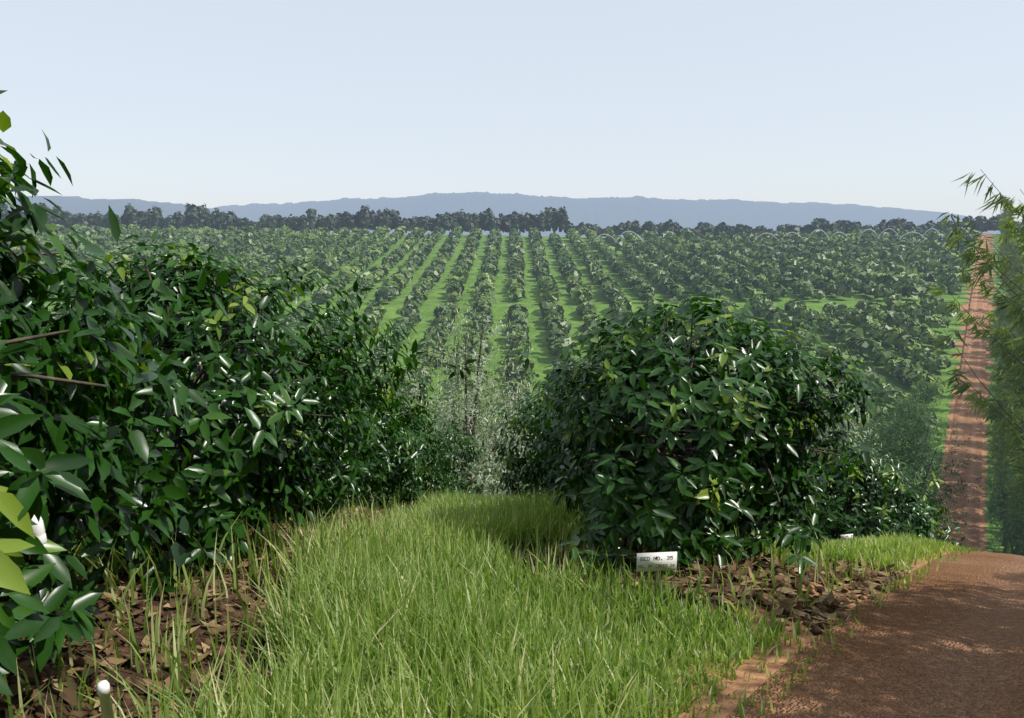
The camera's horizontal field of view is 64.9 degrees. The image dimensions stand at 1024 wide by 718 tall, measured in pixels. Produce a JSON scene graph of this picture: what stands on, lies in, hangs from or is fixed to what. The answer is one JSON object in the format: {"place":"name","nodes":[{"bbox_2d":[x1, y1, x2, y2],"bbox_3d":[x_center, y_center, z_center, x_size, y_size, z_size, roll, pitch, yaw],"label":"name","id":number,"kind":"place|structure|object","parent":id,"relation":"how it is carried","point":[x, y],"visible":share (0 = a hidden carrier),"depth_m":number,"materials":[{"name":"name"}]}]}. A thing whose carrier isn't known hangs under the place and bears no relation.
{"place":"outdoors","nodes":[
{"label":"outdoors","id":0,"kind":"place"},
{"bbox_2d":[2,196,252,229],"bbox_3d":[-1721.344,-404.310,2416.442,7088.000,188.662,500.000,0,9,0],"label":"hill ridge","id":1,"kind":"structure","parent":0,"point":[76,204],"depth_m":2478.63,"materials":[{"name":"blue"}]},
{"bbox_2d":[0,234,1023,717],"bbox_3d":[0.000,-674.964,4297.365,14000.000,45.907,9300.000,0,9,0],"label":"terrain","id":2,"kind":"structure","parent":0,"point":[536,334],"depth_m":135.01,"materials":[{"name":"green plant"}]},
{"bbox_2d":[96,680,113,717],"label":"marker post","id":3,"kind":"object","parent":2,"relation":"on","point":[103,690],"visible":1,"depth_m":2.08,"materials":[{"name":"white plastic"}]},
{"bbox_2d":[0,90,294,695],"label":"avocado tree","id":4,"kind":"object","parent":2,"relation":"on","point":[39,486],"visible":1,"depth_m":3.31,"materials":[{"name":"green plant"}]},
{"bbox_2d":[32,515,46,544],"bbox_3d":[-1.627,0.477,2.715,0.052,0.322,0.051,-10,17,-27],"label":"hanging bottle trap","id":5,"kind":"object","parent":4,"relation":"attached to","point":[39,531],"visible":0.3,"depth_m":2.73,"materials":[{"name":"white plastic"}]},
{"bbox_2d":[4,230,476,600],"bbox_3d":[-2.553,0.384,6.063,3.293,2.682,3.714,5,11,29],"label":"avocado tree","id":6,"kind":"object","parent":2,"relation":"on","point":[241,449],"visible":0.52,"depth_m":5.65,"materials":[{"name":"green plant"}]},
{"bbox_2d":[146,324,407,522],"bbox_3d":[-2.499,0.816,9.117,3.011,2.432,3.513,5,11,30],"label":"avocado tree","id":7,"kind":"object","parent":2,"relation":"on","point":[354,472],"visible":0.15,"depth_m":8.61,"materials":[{"name":"green plant"}]},
{"bbox_2d":[297,356,456,510],"bbox_3d":[-2.557,1.216,12.340,3.199,2.719,4.129,4,10,26],"label":"avocado tree","id":8,"kind":"object","parent":2,"relation":"on","point":[410,457],"visible":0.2,"depth_m":12.22,"materials":[{"name":"green plant"}]},
{"bbox_2d":[319,329,447,432],"bbox_3d":[-3.878,2.857,22.557,4.213,7.416,3.279,-2,9,-9],"label":"shrub","id":9,"kind":"object","parent":2,"relation":"on","point":[406,376],"visible":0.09,"depth_m":22.19,"materials":[{"name":"green plant"}]},
{"bbox_2d":[349,396,503,509],"bbox_3d":[-2.563,2.126,15.623,3.400,2.770,3.836,9,13,44],"label":"shrub","id":10,"kind":"object","parent":2,"relation":"on","point":[427,482],"visible":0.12,"depth_m":15.66,"materials":[{"name":"green plant"}]},
{"bbox_2d":[405,459,483,506],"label":"shrub","id":11,"kind":"object","parent":2,"relation":"on","point":[461,488],"visible":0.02,"depth_m":18.85,"materials":[{"name":"green plant"}]},
{"bbox_2d":[0,504,903,717],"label":"leaf litter","id":12,"kind":"object","parent":2,"relation":"on","point":[70,693],"visible":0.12,"depth_m":5.16,"materials":[{"name":"brown plant"}]},
{"bbox_2d":[2,508,908,717],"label":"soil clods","id":13,"kind":"object","parent":2,"relation":"on","point":[39,710],"visible":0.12,"depth_m":4.95,"materials":[{"name":"brown soil"}]},
{"bbox_2d":[444,471,481,496],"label":"avocado tree","id":14,"kind":"object","parent":2,"relation":"on","point":[467,492],"depth_m":19.85,"materials":[{"name":"green plant"}]},
{"bbox_2d":[431,376,503,495],"bbox_3d":[-2.786,6.173,40.361,5.373,10.738,4.286,-3,10,-19],"label":"shrub","id":15,"kind":"object","parent":2,"relation":"on","point":[459,426],"visible":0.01,"depth_m":39.59,"materials":[{"name":"green plant"}]},
{"bbox_2d":[424,376,526,495],"bbox_3d":[-1.675,5.431,34.241,5.331,9.383,4.149,-3,10,-20],"label":"shrub","id":16,"kind":"object","parent":2,"relation":"on","point":[481,434],"visible":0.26,"depth_m":34.01,"materials":[{"name":"green plant"}]},
{"bbox_2d":[418,280,540,497],"bbox_3d":[-1.193,2.741,25.952,4.218,10.567,5.287,3,10,17],"label":"pale flowering tree","id":17,"kind":"object","parent":2,"relation":"on","point":[473,423],"visible":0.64,"depth_m":25.59,"materials":[{"name":"green plant"}]},
{"bbox_2d":[0,222,977,302],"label":"orchard trees","id":18,"kind":"object","parent":2,"relation":"on","point":[868,260],"visible":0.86,"depth_m":223.33,"materials":[{"name":"green plant"}]},
{"bbox_2d":[2,485,982,717],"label":"grass","id":19,"kind":"structure","parent":2,"relation":"on","point":[421,610],"depth_m":4.43,"materials":[{"name":"green plant"}]},
{"bbox_2d":[24,288,960,458],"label":"orchard trees","id":20,"kind":"object","parent":2,"relation":"on","point":[904,334],"visible":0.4,"depth_m":138.69,"materials":[{"name":"green plant"}]},
{"bbox_2d":[473,388,534,496],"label":"shrub","id":21,"kind":"object","parent":2,"relation":"on","point":[507,446],"visible":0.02,"depth_m":41.92,"materials":[{"name":"green plant"}]},
{"bbox_2d":[476,450,543,497],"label":"shrub","id":22,"kind":"object","parent":2,"relation":"on","point":[504,480],"visible":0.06,"depth_m":38.35,"materials":[{"name":"green plant"}]},
{"bbox_2d":[0,202,1023,236],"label":"tree line","id":23,"kind":"object","parent":2,"relation":"on","point":[547,219],"visible":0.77,"depth_m":309.28,"materials":[{"name":"green plant"}]},
{"bbox_2d":[459,366,585,503],"bbox_3d":[1.247,1.518,13.700,4.102,2.779,3.467,3,10,16],"label":"shrub","id":24,"kind":"object","parent":2,"relation":"on","point":[510,459],"visible":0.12,"depth_m":13.29,"materials":[{"name":"green plant"}]},
{"bbox_2d":[513,447,562,502],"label":"shrub","id":25,"kind":"object","parent":2,"relation":"on","point":[531,480],"depth_m":16.56,"materials":[{"name":"green plant"}]},
{"bbox_2d":[518,331,761,523],"bbox_3d":[1.754,0.965,10.369,3.329,2.711,3.755,1,9,6],"label":"avocado tree","id":26,"kind":"object","parent":2,"relation":"on","point":[539,455],"visible":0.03,"depth_m":10.27,"materials":[{"name":"green plant"}]},
{"bbox_2d":[636,552,676,601],"bbox_3d":[0.950,1.582,5.326,0.270,0.635,0.019,-1,9,-6],"label":"bed sign","id":27,"kind":"object","parent":2,"relation":"on","point":[660,561],"visible":0.99,"depth_m":5.28,"materials":[{"name":"white paint"}]},
{"bbox_2d":[509,292,886,575],"bbox_3d":[1.419,0.680,7.261,3.456,2.493,4.090,6,11,32],"label":"avocado tree","id":28,"kind":"object","parent":2,"relation":"on","point":[732,426],"visible":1,"depth_m":6.53,"materials":[{"name":"green plant"}]},
{"bbox_2d":[739,515,835,536],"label":"shrub","id":29,"kind":"object","parent":2,"relation":"on","point":[753,526],"depth_m":18.45,"materials":[{"name":"green plant"}]},
{"bbox_2d":[774,361,891,524],"bbox_3d":[9.321,4.372,23.928,3.469,8.691,4.348,7,12,38],"label":"shrub","id":30,"kind":"object","parent":2,"relation":"on","point":[849,433],"visible":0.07,"depth_m":23.00,"materials":[{"name":"green plant"}]},
{"bbox_2d":[841,534,852,540],"bbox_3d":[5.198,3.093,12.560,0.245,0.750,0.019,-2,9,-14],"label":"plant label","id":31,"kind":"object","parent":2,"relation":"on","point":[844,536],"visible":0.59,"depth_m":12.50,"materials":[{"name":"white paint"}]},
{"bbox_2d":[829,381,878,442],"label":"shrub","id":32,"kind":"object","parent":2,"relation":"on","point":[856,406],"visible":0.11,"depth_m":82.36,"materials":[{"name":"green plant"}]},
{"bbox_2d":[831,402,882,455],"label":"shrub","id":33,"kind":"object","parent":2,"relation":"on","point":[860,423],"visible":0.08,"depth_m":70.33,"materials":[{"name":"green plant"}]},
{"bbox_2d":[760,437,966,549],"bbox_3d":[5.897,2.764,14.049,3.421,2.764,3.992,1,9,4],"label":"avocado tree","id":34,"kind":"object","parent":2,"relation":"on","point":[870,496],"visible":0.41,"depth_m":13.15,"materials":[{"name":"green plant"}]},
{"bbox_2d":[845,395,881,427],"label":"green valley tree","id":35,"kind":"object","parent":2,"relation":"on","point":[868,412],"visible":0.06,"depth_m":86.79,"materials":[{"name":"green plant"}]},
{"bbox_2d":[855,418,887,452],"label":"green valley tree","id":36,"kind":"object","parent":2,"relation":"on","point":[871,431],"visible":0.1,"depth_m":78.08,"materials":[{"name":"green plant"}]},
{"bbox_2d":[858,422,887,464],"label":"green valley tree","id":37,"kind":"object","parent":2,"relation":"on","point":[873,439],"visible":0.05,"depth_m":74.86,"materials":[{"name":"green plant"}]},
{"bbox_2d":[851,440,936,536],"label":"shrub","id":38,"kind":"object","parent":2,"relation":"on","point":[920,476],"visible":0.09,"depth_m":30.14,"materials":[{"name":"green plant"}]},
{"bbox_2d":[862,408,932,506],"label":"shrub","id":39,"kind":"object","parent":2,"relation":"on","point":[883,427],"visible":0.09,"depth_m":60.44,"materials":[{"name":"green plant"}]},
{"bbox_2d":[852,415,948,528],"bbox_3d":[22.027,9.963,47.339,6.492,12.828,5.940,-3,10,-17],"label":"shrub","id":40,"kind":"object","parent":2,"relation":"on","point":[904,454],"visible":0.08,"depth_m":46.38,"materials":[{"name":"green plant"}]},
{"bbox_2d":[868,388,942,477],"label":"shrub","id":41,"kind":"object","parent":2,"relation":"on","point":[914,410],"visible":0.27,"depth_m":68.21,"materials":[{"name":"green plant"}]},
{"bbox_2d":[881,392,934,457],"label":"shrub","id":42,"kind":"object","parent":2,"relation":"on","point":[912,411],"visible":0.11,"depth_m":80.59,"materials":[{"name":"green plant"}]},
{"bbox_2d":[885,411,934,471],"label":"shrub","id":43,"kind":"object","parent":2,"relation":"on","point":[917,423],"visible":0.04,"depth_m":76.61,"materials":[{"name":"green plant"}]},
{"bbox_2d":[891,420,947,516],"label":"shrub","id":44,"kind":"object","parent":2,"relation":"on","point":[927,451],"visible":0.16,"depth_m":64.62,"materials":[{"name":"green plant"}]},
{"bbox_2d":[888,408,950,466],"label":"shrub","id":45,"kind":"object","parent":2,"relation":"on","point":[927,434],"visible":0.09,"depth_m":71.47,"materials":[{"name":"green plant"}]},
{"bbox_2d":[890,373,949,446],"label":"shrub","id":46,"kind":"object","parent":2,"relation":"on","point":[923,386],"visible":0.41,"depth_m":84.11,"materials":[{"name":"green plant"}]},
{"bbox_2d":[898,477,941,538],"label":"shrub","id":47,"kind":"object","parent":2,"relation":"on","point":[913,524],"visible":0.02,"depth_m":34.28,"materials":[{"name":"green plant"}]},
{"bbox_2d":[859,414,983,536],"bbox_3d":[20.811,9.314,42.685,6.127,13.231,6.696,-9,13,-43],"label":"shrub","id":48,"kind":"object","parent":2,"relation":"on","point":[911,449],"visible":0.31,"depth_m":41.75,"materials":[{"name":"green plant"}]},
{"bbox_2d":[927,169,1023,450],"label":"feathery windbreak tree","id":49,"kind":"object","parent":2,"relation":"on","point":[1008,356],"visible":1,"depth_m":39.24,"materials":[{"name":"green plant"}]},
{"bbox_2d":[987,321,1006,356],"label":"tree","id":50,"kind":"object","parent":2,"relation":"on","point":[995,336],"visible":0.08,"depth_m":124.41,"materials":[{"name":"green plant"}]},
{"bbox_2d":[981,459,1015,545],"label":"tree","id":51,"kind":"object","parent":2,"relation":"on","point":[1000,504],"visible":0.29,"depth_m":66.41,"materials":[{"name":"green plant"}]},
{"bbox_2d":[988,303,1008,326],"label":"tree","id":52,"kind":"object","parent":2,"relation":"on","point":[998,314],"visible":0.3,"depth_m":140.34,"materials":[{"name":"green plant"}]},
{"bbox_2d":[985,354,1013,393],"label":"tree","id":53,"kind":"object","parent":2,"relation":"on","point":[995,366],"visible":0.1,"depth_m":104.94,"materials":[{"name":"green plant"}]},
{"bbox_2d":[987,368,1011,394],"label":"tree","id":54,"kind":"object","parent":2,"relation":"on","point":[996,382],"visible":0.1,"depth_m":98.41,"materials":[{"name":"green plant"}]},
{"bbox_2d":[976,392,1023,528],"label":"tree","id":55,"kind":"object","parent":2,"relation":"on","point":[1021,416],"visible":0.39,"depth_m":59.63,"materials":[{"name":"green plant"}]},
{"bbox_2d":[991,298,1008,325],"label":"tree","id":56,"kind":"object","parent":2,"relation":"on","point":[996,312],"visible":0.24,"depth_m":143.44,"materials":[{"name":"green plant"}]},
{"bbox_2d":[990,319,1009,349],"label":"tree","id":57,"kind":"object","parent":2,"relation":"on","point":[999,327],"visible":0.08,"depth_m":127.22,"materials":[{"name":"green plant"}]},
{"bbox_2d":[988,463,1015,516],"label":"tree","id":58,"kind":"object","parent":2,"relation":"on","point":[998,479],"visible":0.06,"depth_m":69.89,"materials":[{"name":"green plant"}]},
{"bbox_2d":[995,310,1009,327],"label":"tree","id":59,"kind":"object","parent":2,"relation":"on","point":[1001,313],"visible":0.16,"depth_m":136.73,"materials":[{"name":"green plant"}]},
{"bbox_2d":[982,329,1023,477],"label":"tree","id":60,"kind":"object","parent":2,"relation":"on","point":[997,462],"visible":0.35,"depth_m":70.17,"materials":[{"name":"green plant"}]},
{"bbox_2d":[986,471,1019,552],"bbox_3d":[38.948,12.272,63.338,3.320,7.169,3.628,4,10,21],"label":"tree","id":61,"kind":"object","parent":2,"relation":"on","point":[1003,497],"visible":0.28,"depth_m":63.13,"materials":[{"name":"green plant"}]},
{"bbox_2d":[985,426,1020,489],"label":"tree","id":62,"kind":"object","parent":2,"relation":"on","point":[988,461],"visible":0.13,"depth_m":76.40,"materials":[{"name":"green plant"}]},
{"bbox_2d":[996,197,1010,225],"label":"tree","id":63,"kind":"object","parent":2,"relation":"on","point":[1002,214],"visible":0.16,"depth_m":305.20,"materials":[{"name":"green plant"}]},
{"bbox_2d":[986,411,1022,483],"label":"tree","id":64,"kind":"object","parent":2,"relation":"on","point":[994,448],"visible":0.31,"depth_m":65.40,"materials":[{"name":"green plant"}]},
{"bbox_2d":[985,312,1023,450],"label":"tree","id":65,"kind":"object","parent":2,"relation":"on","point":[1005,384],"visible":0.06,"depth_m":82.46,"materials":[{"name":"green plant"}]},
{"bbox_2d":[985,324,1023,420],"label":"tree","id":66,"kind":"object","parent":2,"relation":"on","point":[1001,381],"visible":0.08,"depth_m":86.77,"materials":[{"name":"green plant"}]},
{"bbox_2d":[986,467,1023,554],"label":"tree","id":67,"kind":"object","parent":2,"relation":"on","point":[1005,517],"visible":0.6,"depth_m":56.52,"materials":[{"name":"green plant"}]},
{"bbox_2d":[987,374,1023,468],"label":"tree","id":68,"kind":"object","parent":2,"relation":"on","point":[988,397],"visible":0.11,"depth_m":75.80,"materials":[{"name":"green plant"}]},
{"bbox_2d":[998,217,1012,251],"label":"tree","id":69,"kind":"object","parent":2,"relation":"on","point":[1004,237],"visible":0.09,"depth_m":230.37,"materials":[{"name":"green plant"}]},
{"bbox_2d":[996,221,1015,259],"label":"tree","id":70,"kind":"object","parent":2,"relation":"on","point":[1004,244],"visible":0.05,"depth_m":220.38,"materials":[{"name":"green plant"}]},
{"bbox_2d":[996,239,1017,288],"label":"tree","id":71,"kind":"object","parent":2,"relation":"on","point":[1011,248],"visible":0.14,"depth_m":176.55,"materials":[{"name":"green plant"}]},
{"bbox_2d":[999,228,1015,259],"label":"tree","id":72,"kind":"object","parent":2,"relation":"on","point":[1006,248],"visible":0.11,"depth_m":203.87,"materials":[{"name":"green plant"}]},
{"bbox_2d":[993,488,1023,554],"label":"tree","id":73,"kind":"object","parent":2,"relation":"on","point":[1012,541],"visible":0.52,"depth_m":52.82,"materials":[{"name":"green plant"}]},
{"bbox_2d":[999,238,1017,278],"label":"tree","id":74,"kind":"object","parent":2,"relation":"on","point":[1009,253],"visible":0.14,"depth_m":181.72,"materials":[{"name":"green plant"}]},
{"bbox_2d":[998,243,1022,292],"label":"tree","id":75,"kind":"object","parent":2,"relation":"on","point":[1010,270],"visible":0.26,"depth_m":170.98,"materials":[{"name":"green plant"}]},
{"bbox_2d":[999,495,1023,555],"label":"tree","id":76,"kind":"object","parent":2,"relation":"on","point":[1017,529],"visible":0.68,"depth_m":50.02,"materials":[{"name":"green plant"}]},
{"bbox_2d":[1001,450,1023,528],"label":"tree","id":77,"kind":"object","parent":2,"relation":"on","point":[1020,469],"visible":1,"depth_m":45.07,"materials":[{"name":"green plant"}]},
{"bbox_2d":[1002,423,1023,499],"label":"tree","id":78,"kind":"object","parent":2,"relation":"on","point":[1021,483],"visible":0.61,"depth_m":50.41,"materials":[{"name":"green plant"}]},
{"bbox_2d":[1003,262,1023,319],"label":"tree","id":79,"kind":"object","parent":2,"relation":"on","point":[1020,267],"visible":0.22,"depth_m":143.91,"materials":[{"name":"green plant"}]},
{"bbox_2d":[1003,275,1023,334],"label":"tree","id":80,"kind":"object","parent":2,"relation":"on","point":[1017,293],"visible":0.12,"depth_m":133.91,"materials":[{"name":"green plant"}]},
{"bbox_2d":[1005,256,1023,297],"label":"tree","id":81,"kind":"object","parent":2,"relation":"on","point":[1013,274],"visible":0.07,"depth_m":160.39,"materials":[{"name":"green plant"}]},
{"bbox_2d":[1006,273,1023,326],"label":"tree","id":82,"kind":"object","parent":2,"relation":"on","point":[1017,275],"visible":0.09,"depth_m":139.41,"materials":[{"name":"green plant"}]},
{"bbox_2d":[1007,246,1023,288],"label":"tree","id":83,"kind":"object","parent":2,"relation":"on","point":[1019,253],"visible":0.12,"depth_m":164.89,"materials":[{"name":"green plant"}]},
{"bbox_2d":[1008,255,1023,301],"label":"tree","id":84,"kind":"object","parent":2,"relation":"on","point":[1020,259],"visible":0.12,"depth_m":148.93,"materials":[{"name":"green plant"}]},
{"bbox_2d":[1010,298,1023,344],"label":"tree","id":85,"kind":"object","parent":2,"relation":"on","point":[1014,336],"visible":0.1,"depth_m":117.76,"materials":[{"name":"green plant"}]},
{"bbox_2d":[1010,288,1023,336],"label":"tree","id":86,"kind":"object","parent":2,"relation":"on","point":[1022,304],"visible":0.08,"depth_m":122.77,"materials":[{"name":"green plant"}]},
{"bbox_2d":[0,0,1023,221],"label":"sky","id":87,"kind":"structure","parent":0,"point":[214,103],"materials":[{"name":"blue"}]},
{"bbox_2d":[208,192,1000,237],"bbox_3d":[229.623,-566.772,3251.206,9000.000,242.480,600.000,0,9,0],"label":"hill ridge","id":88,"kind":"structure","parent":0,"point":[603,213],"depth_m":3224.77,"materials":[{"name":"blue"}]},
{"bbox_2d":[726,233,1023,717],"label":"dirt road","id":89,"kind":"structure","parent":0,"point":[946,640],"depth_m":4.96,"materials":[{"name":"brown soil"}]}
]}

